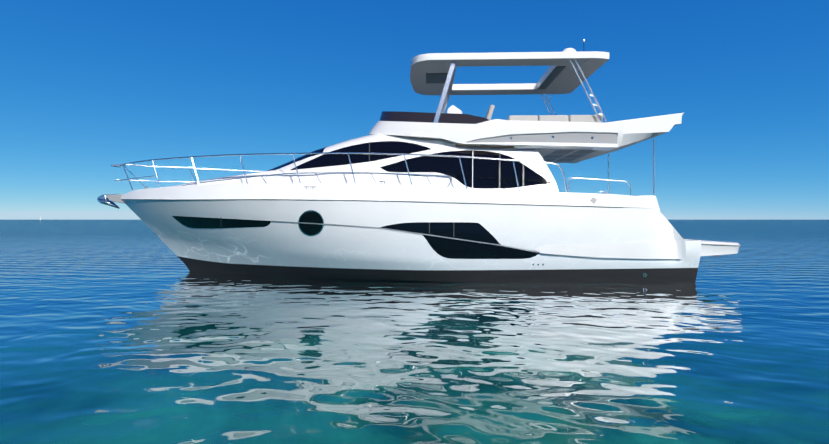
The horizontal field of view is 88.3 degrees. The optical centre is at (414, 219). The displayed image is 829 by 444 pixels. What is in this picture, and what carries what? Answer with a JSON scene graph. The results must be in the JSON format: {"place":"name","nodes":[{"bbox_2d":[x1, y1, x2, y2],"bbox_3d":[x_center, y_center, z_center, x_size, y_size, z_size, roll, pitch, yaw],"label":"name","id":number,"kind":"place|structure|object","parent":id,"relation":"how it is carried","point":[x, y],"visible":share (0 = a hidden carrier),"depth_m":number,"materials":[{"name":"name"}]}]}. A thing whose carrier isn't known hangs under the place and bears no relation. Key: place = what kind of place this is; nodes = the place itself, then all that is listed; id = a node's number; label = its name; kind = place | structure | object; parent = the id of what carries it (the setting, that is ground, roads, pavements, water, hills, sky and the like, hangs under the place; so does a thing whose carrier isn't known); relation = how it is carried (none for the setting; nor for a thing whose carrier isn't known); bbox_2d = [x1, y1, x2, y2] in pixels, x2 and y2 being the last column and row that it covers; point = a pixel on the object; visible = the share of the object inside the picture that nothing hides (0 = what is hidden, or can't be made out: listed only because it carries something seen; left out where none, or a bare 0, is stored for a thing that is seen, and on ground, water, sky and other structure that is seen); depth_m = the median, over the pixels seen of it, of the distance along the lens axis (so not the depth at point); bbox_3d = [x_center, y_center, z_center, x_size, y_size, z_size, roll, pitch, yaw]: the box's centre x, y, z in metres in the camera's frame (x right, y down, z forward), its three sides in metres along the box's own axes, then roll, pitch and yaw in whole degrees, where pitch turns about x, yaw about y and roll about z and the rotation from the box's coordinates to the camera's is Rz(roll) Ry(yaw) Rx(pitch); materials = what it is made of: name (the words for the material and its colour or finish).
{"place":"outdoors","nodes":[
{"label":"outdoors","id":0,"kind":"place"},
{"bbox_2d":[0,220,828,443],"bbox_3d":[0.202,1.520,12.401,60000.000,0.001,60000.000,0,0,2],"label":"sea water","id":1,"kind":"structure","parent":0,"point":[125,332],"depth_m":4.92,"materials":[{"name":"blue liquid"}]},
{"bbox_2d":[121,183,700,282],"bbox_3d":[-0.992,0.769,12.436,15.550,3.301,4.940,0,0,2],"label":"yacht hull","id":2,"kind":"object","parent":1,"relation":"on","point":[293,250],"visible":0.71,"depth_m":10.13,"materials":[{"name":"white plastic"}]},
{"bbox_2d":[97,198,118,208],"bbox_3d":[-9.057,-0.471,12.676,0.616,0.306,0.357,0,0,2],"label":"anchor","id":3,"kind":"object","parent":2,"relation":"on","point":[111,204],"visible":0.88,"depth_m":12.62,"materials":[{"name":"silver metal"}]},
{"bbox_2d":[106,194,124,203],"bbox_3d":[-8.821,-0.608,12.669,0.575,0.273,0.200,0,0,2],"label":"yacht bow roller","id":4,"kind":"object","parent":2,"relation":"attached to","point":[115,198],"visible":0.65,"depth_m":12.57,"materials":[{"name":"silver metal"}]},
{"bbox_2d":[97,194,115,203],"bbox_3d":[-9.063,-0.614,12.676,0.638,0.302,0.120,0,0,2],"label":"yacht anchor shank","id":5,"kind":"object","parent":4,"relation":"on","point":[102,197],"visible":0.58,"depth_m":12.62,"materials":[{"name":"silver metal"}]},
{"bbox_2d":[114,175,155,180],"bbox_3d":[-7.946,-1.172,12.147,1.856,0.060,0.994,0,0,2],"label":"guard rail","id":6,"kind":"object","parent":2,"relation":"on","point":[135,178],"visible":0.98,"depth_m":12.17,"materials":[{"name":"silver metal"}]},
{"bbox_2d":[119,180,192,182],"bbox_3d":[-7.917,-1.172,13.138,1.856,0.060,0.994,0,0,2],"label":"guard rail","id":7,"kind":"object","parent":2,"relation":"on","point":[156,181],"visible":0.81,"depth_m":13.10,"materials":[{"name":"silver metal"}]},
{"bbox_2d":[152,161,159,187],"bbox_3d":[-7.035,-1.232,11.633,0.343,0.800,0.190,0,0,2],"label":"railing post","id":8,"kind":"object","parent":2,"relation":"on","point":[156,174],"visible":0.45,"depth_m":11.62,"materials":[{"name":"silver metal"}]},
{"bbox_2d":[115,164,262,171],"bbox_3d":[-2.585,-1.097,13.643,12.616,1.114,2.328,0,0,2],"label":"guard rail","id":9,"kind":"object","parent":2,"relation":"on","point":[189,167],"visible":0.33,"depth_m":13.50,"materials":[{"name":"silver metal"}]},
{"bbox_2d":[191,158,199,184],"bbox_3d":[-5.636,-1.238,10.980,0.278,0.745,0.120,0,0,2],"label":"railing post","id":10,"kind":"object","parent":2,"relation":"on","point":[195,171],"visible":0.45,"depth_m":10.97,"materials":[{"name":"silver metal"}]},
{"bbox_2d":[172,216,270,228],"bbox_3d":[-5.038,0.068,11.011,3.095,0.336,1.069,0,0,2],"label":"hull window","id":11,"kind":"structure","parent":2,"relation":"in","point":[197,222],"depth_m":10.98,"materials":[{"name":"black glass"}]},
{"bbox_2d":[239,155,247,182],"bbox_3d":[-4.212,-1.232,10.521,0.242,0.736,0.077,0,0,2],"label":"railing post","id":12,"kind":"object","parent":2,"relation":"on","point":[243,169],"visible":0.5,"depth_m":10.51,"materials":[{"name":"silver metal"}]},
{"bbox_2d":[292,154,300,182],"bbox_3d":[-2.837,-1.221,10.260,0.225,0.725,0.049,0,0,2],"label":"railing post","id":13,"kind":"object","parent":2,"relation":"on","point":[296,168],"visible":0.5,"depth_m":10.25,"materials":[{"name":"silver metal"}]},
{"bbox_2d":[299,211,322,234],"bbox_3d":[-2.481,0.089,10.247,0.606,0.583,0.241,0,0,2],"label":"porthole window","id":14,"kind":"structure","parent":2,"relation":"in","point":[310,217],"depth_m":10.23,"materials":[{"name":"black glass"}]},
{"bbox_2d":[298,210,323,235],"bbox_3d":[-2.483,0.090,10.247,0.652,0.626,0.259,0,0,2],"label":"porthole frame","id":15,"kind":"object","parent":2,"relation":"on","point":[321,217],"visible":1,"depth_m":10.22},
{"bbox_2d":[182,172,451,186],"bbox_3d":[-2.703,-0.919,10.668,7.218,0.412,0.993,0,0,2],"label":"handrail","id":16,"kind":"object","parent":2,"relation":"on","point":[321,173],"visible":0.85,"depth_m":10.19,"materials":[{"name":"silver metal"}]},
{"bbox_2d":[111,152,567,192],"bbox_3d":[-2.654,-1.097,11.326,12.616,1.114,2.328,0,0,2],"label":"bow railing","id":17,"kind":"object","parent":2,"relation":"on","point":[114,165],"visible":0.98,"depth_m":10.13,"materials":[{"name":"silver metal"}]},
{"bbox_2d":[348,154,355,182],"bbox_3d":[-1.491,-1.212,10.151,0.202,0.735,0.030,0,0,2],"label":"railing post","id":18,"kind":"object","parent":2,"relation":"on","point":[351,169],"visible":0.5,"depth_m":10.14,"materials":[{"name":"silver metal"}]},
{"bbox_2d":[291,141,430,169],"bbox_3d":[-1.418,-1.660,10.921,3.726,0.745,0.380,0,0,2],"label":"window","id":19,"kind":"structure","parent":2,"relation":"on","point":[324,160],"depth_m":10.88,"materials":[{"name":"black glass"}]},
{"bbox_2d":[121,199,622,207],"bbox_3d":[-1.895,0.458,11.225,13.523,2.124,2.476,0,0,2],"label":"rub rail","id":20,"kind":"object","parent":2,"relation":"attached to","point":[381,201],"visible":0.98,"depth_m":9.96,"materials":[{"name":"grey metal"}]},
{"bbox_2d":[404,155,411,184],"bbox_3d":[-0.154,-1.173,10.111,0.216,0.741,0.029,0,0,2],"label":"railing post","id":21,"kind":"object","parent":2,"relation":"on","point":[407,169],"visible":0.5,"depth_m":10.10,"materials":[{"name":"silver metal"}]},
{"bbox_2d":[168,170,655,207],"bbox_3d":[-1.492,-0.569,12.451,14.550,1.559,4.740,0,0,2],"label":"foredeck","id":22,"kind":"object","parent":2,"relation":"on","point":[293,178],"depth_m":10.96,"materials":[{"name":"white plastic"}]},
{"bbox_2d":[277,133,558,191],"bbox_3d":[-0.393,-1.458,12.419,8.030,1.899,3.800,0,0,2],"label":"cabin superstructure","id":23,"kind":"object","parent":2,"relation":"on","point":[440,146],"visible":0.42,"depth_m":10.71,"materials":[{"name":"white plastic"}]},
{"bbox_2d":[267,146,327,170],"bbox_3d":[-3.323,-1.645,12.506,1.950,0.789,2.780,0,0,2],"label":"windshield","id":24,"kind":"object","parent":23,"relation":"attached to","point":[299,158],"visible":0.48,"depth_m":11.40,"materials":[{"name":"glass"}]},
{"bbox_2d":[369,119,617,163],"bbox_3d":[1.916,-2.345,12.350,6.470,1.081,3.124,0,0,2],"label":"flybridge","id":25,"kind":"object","parent":23,"relation":"on","point":[497,132],"visible":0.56,"depth_m":10.79,"materials":[{"name":"white plastic"}]},
{"bbox_2d":[455,144,513,146],"bbox_3d":[3.126,-1.915,12.314,4.050,0.070,2.800,0,0,2],"label":"trim strip","id":26,"kind":"object","parent":25,"relation":"attached to","point":[458,145],"visible":0.14,"depth_m":10.99,"materials":[{"name":"grey metal"}]},
{"bbox_2d":[379,111,488,123],"bbox_3d":[0.497,-2.787,12.392,3.010,0.722,3.020,0,0,2],"label":"windscreen","id":27,"kind":"object","parent":2,"relation":"on","point":[426,117],"visible":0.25,"depth_m":10.98,"materials":[{"name":"black glass"}]},
{"bbox_2d":[433,61,455,122],"bbox_3d":[0.739,-3.150,10.940,0.674,1.890,0.044,0,0,-3],"label":"hardtop support","id":28,"kind":"object","parent":2,"relation":"on","point":[444,92],"visible":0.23,"depth_m":10.92,"materials":[{"name":"silver metal"}]},
{"bbox_2d":[410,51,608,94],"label":"hardtop roof","id":29,"kind":"structure","parent":28,"relation":"on","point":[566,80],"depth_m":11.41,"materials":[{"name":"grey plastic"}]},
{"bbox_2d":[426,66,565,88],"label":"yacht hardtop panels","id":30,"kind":"object","parent":29,"relation":"attached to","point":[442,77],"visible":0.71,"depth_m":12.15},
{"bbox_2d":[562,48,576,51],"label":"radar dome","id":31,"kind":"structure","parent":29,"relation":"on","point":[569,50],"depth_m":11.22,"materials":[{"name":"white plastic"}]},
{"bbox_2d":[441,94,449,112],"bbox_3d":[0.825,-3.150,13.828,0.674,1.890,0.044,0,0,7],"label":"hardtop support","id":32,"kind":"object","parent":2,"relation":"on","point":[445,103],"visible":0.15,"depth_m":13.79,"materials":[{"name":"silver metal"}]},
{"bbox_2d":[447,105,461,113],"bbox_3d":[1.077,-2.900,11.825,0.450,0.339,0.800,0,0,2],"label":"yacht helm pod","id":33,"kind":"object","parent":2,"relation":"on","point":[452,109],"visible":0.42,"depth_m":11.43,"materials":[{"name":"white plastic"}]},
{"bbox_2d":[380,222,538,258],"bbox_3d":[1.065,0.497,10.013,3.765,0.863,0.127,0,0,2],"label":"hull window","id":34,"kind":"structure","parent":2,"relation":"in","point":[452,248],"depth_m":10.01,"materials":[{"name":"black glass"}]},
{"bbox_2d":[459,157,466,187],"bbox_3d":[1.142,-1.106,10.072,0.196,0.753,0.029,0,0,2],"label":"railing post","id":35,"kind":"object","parent":2,"relation":"on","point":[462,172],"visible":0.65,"depth_m":10.06,"materials":[{"name":"silver metal"}]},
{"bbox_2d":[380,150,551,187],"bbox_3d":[1.264,-1.271,10.733,4.245,1.015,0.444,0,0,2],"label":"side window","id":36,"kind":"structure","parent":2,"relation":"on","point":[485,173],"depth_m":10.64,"materials":[{"name":"black glass"}]},
{"bbox_2d":[472,153,472,187],"bbox_3d":[1.463,-1.273,10.723,0.018,1.000,0.446,0,0,9],"label":"yacht saloon mullion","id":37,"kind":"object","parent":2,"relation":"attached to","point":[472,170],"visible":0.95,"depth_m":10.63},
{"bbox_2d":[271,221,680,259],"bbox_3d":[1.374,0.491,10.127,9.803,0.925,0.331,0,0,2],"label":"hull trim line","id":38,"kind":"object","parent":2,"relation":"attached to","point":[426,234],"visible":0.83,"depth_m":10.01,"materials":[{"name":"silver metal"}]},
{"bbox_2d":[485,105,494,119],"bbox_3d":[1.987,-2.666,11.728,0.120,0.850,0.600,17,0,2],"label":"seat backrest","id":39,"kind":"object","parent":2,"relation":"on","point":[490,112],"visible":0.42,"depth_m":11.43,"materials":[{"name":"grey"}]},
{"bbox_2d":[499,153,500,187],"bbox_3d":[2.133,-1.227,10.684,0.038,0.913,0.398,0,0,12],"label":"window divider","id":40,"kind":"object","parent":2,"relation":"attached to","point":[499,168],"visible":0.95,"depth_m":10.66,"materials":[{"name":"grey metal"}]},
{"bbox_2d":[513,161,519,190],"bbox_3d":[2.390,-1.022,10.036,0.168,0.744,0.030,0,0,2],"label":"railing post","id":41,"kind":"object","parent":2,"relation":"on","point":[516,176],"visible":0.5,"depth_m":10.03,"materials":[{"name":"silver metal"}]},
{"bbox_2d":[544,93,555,114],"bbox_3d":[4.563,-3.270,13.717,0.816,1.636,0.038,0,0,-2],"label":"hardtop support","id":42,"kind":"object","parent":2,"relation":"on","point":[550,104],"depth_m":13.70,"materials":[{"name":"silver metal"}]},
{"bbox_2d":[507,115,602,122],"bbox_3d":[3.619,-2.510,11.049,2.386,0.340,0.260,0,0,2],"label":"flybridge seating","id":43,"kind":"object","parent":2,"relation":"on","point":[579,118],"visible":0.52,"depth_m":10.92,"materials":[{"name":"grey"}]},
{"bbox_2d":[570,60,600,122],"bbox_3d":[4.338,-3.270,10.833,0.796,1.636,0.038,0,0,5],"label":"support pole","id":44,"kind":"object","parent":2,"relation":"on","point":[586,93],"visible":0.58,"depth_m":10.82,"materials":[{"name":"silver metal"}]},
{"bbox_2d":[575,60,607,121],"bbox_3d":[4.478,-3.270,10.829,0.816,1.636,0.038,0,0,5],"label":"hardtop support","id":45,"kind":"object","parent":2,"relation":"attached to","point":[590,89],"visible":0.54,"depth_m":10.82,"materials":[{"name":"silver metal"}]},
{"bbox_2d":[513,113,683,162],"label":"flybridge deck","id":46,"kind":"structure","parent":2,"relation":"on","point":[633,131],"depth_m":10.71,"materials":[{"name":"white plastic"}]},
{"bbox_2d":[543,146,621,161],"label":"yacht flybridge panels","id":47,"kind":"object","parent":46,"relation":"attached to","point":[572,156],"visible":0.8,"depth_m":12.13,"materials":[{"name":"grey plastic"}]},
{"bbox_2d":[568,177,630,194],"bbox_3d":[4.400,-0.788,10.156,1.482,0.429,0.028,0,0,2],"label":"handrail","id":48,"kind":"object","parent":2,"relation":"on","point":[597,179],"visible":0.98,"depth_m":10.15,"materials":[{"name":"silver metal"}]},
{"bbox_2d":[534,240,681,258],"bbox_3d":[4.531,0.709,9.950,3.494,0.446,0.136,0,0,-2],"label":"panel","id":49,"kind":"object","parent":2,"relation":"attached to","point":[670,249],"visible":0.98,"depth_m":9.95,"materials":[{"name":"white plastic"}]},
{"bbox_2d":[608,153,608,193],"bbox_3d":[6.170,-1.360,13.585,0.039,1.560,0.039,0,0,24],"label":"yacht pole","id":50,"kind":"object","parent":2,"relation":"attached to","point":[608,173],"visible":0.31,"depth_m":13.57,"materials":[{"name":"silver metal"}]},
{"bbox_2d":[653,136,654,195],"bbox_3d":[6.089,-1.360,10.866,0.039,1.560,0.039,0,0,-21],"label":"support pole","id":51,"kind":"object","parent":2,"relation":"attached to","point":[654,165],"visible":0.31,"depth_m":10.85,"materials":[{"name":"silver metal"}]},
{"bbox_2d":[685,239,739,256],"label":"swim platform","id":52,"kind":"structure","parent":2,"relation":"attached to","point":[712,250],"depth_m":10.30,"materials":[{"name":"white plastic"}]},
{"bbox_2d":[702,244,740,245],"bbox_3d":[7.541,0.613,12.183,1.208,0.078,3.998,0,0,2],"label":"swim platform top","id":53,"kind":"object","parent":2,"relation":"on","point":[721,244],"visible":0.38,"depth_m":10.25,"materials":[{"name":"grey"}]},
{"bbox_3d":[4.600,0.195,12.271,2.200,0.250,4.000,0,0,2],"label":"yacht cockpit floor","id":54,"kind":"object","parent":2,"relation":"on","visible":0},
{"bbox_2d":[638,195,659,210],"bbox_3d":[5.897,-0.140,12.232,0.596,0.920,3.320,0,0,2],"label":"panel","id":55,"kind":"object","parent":54,"relation":"on","point":[652,200],"visible":0.17,"depth_m":10.57,"materials":[{"name":"white plastic"}]},
{"bbox_2d":[0,0,828,219],"label":"sky","id":56,"kind":"structure","parent":0,"point":[87,87],"materials":[{"name":"blue"}]}
]}

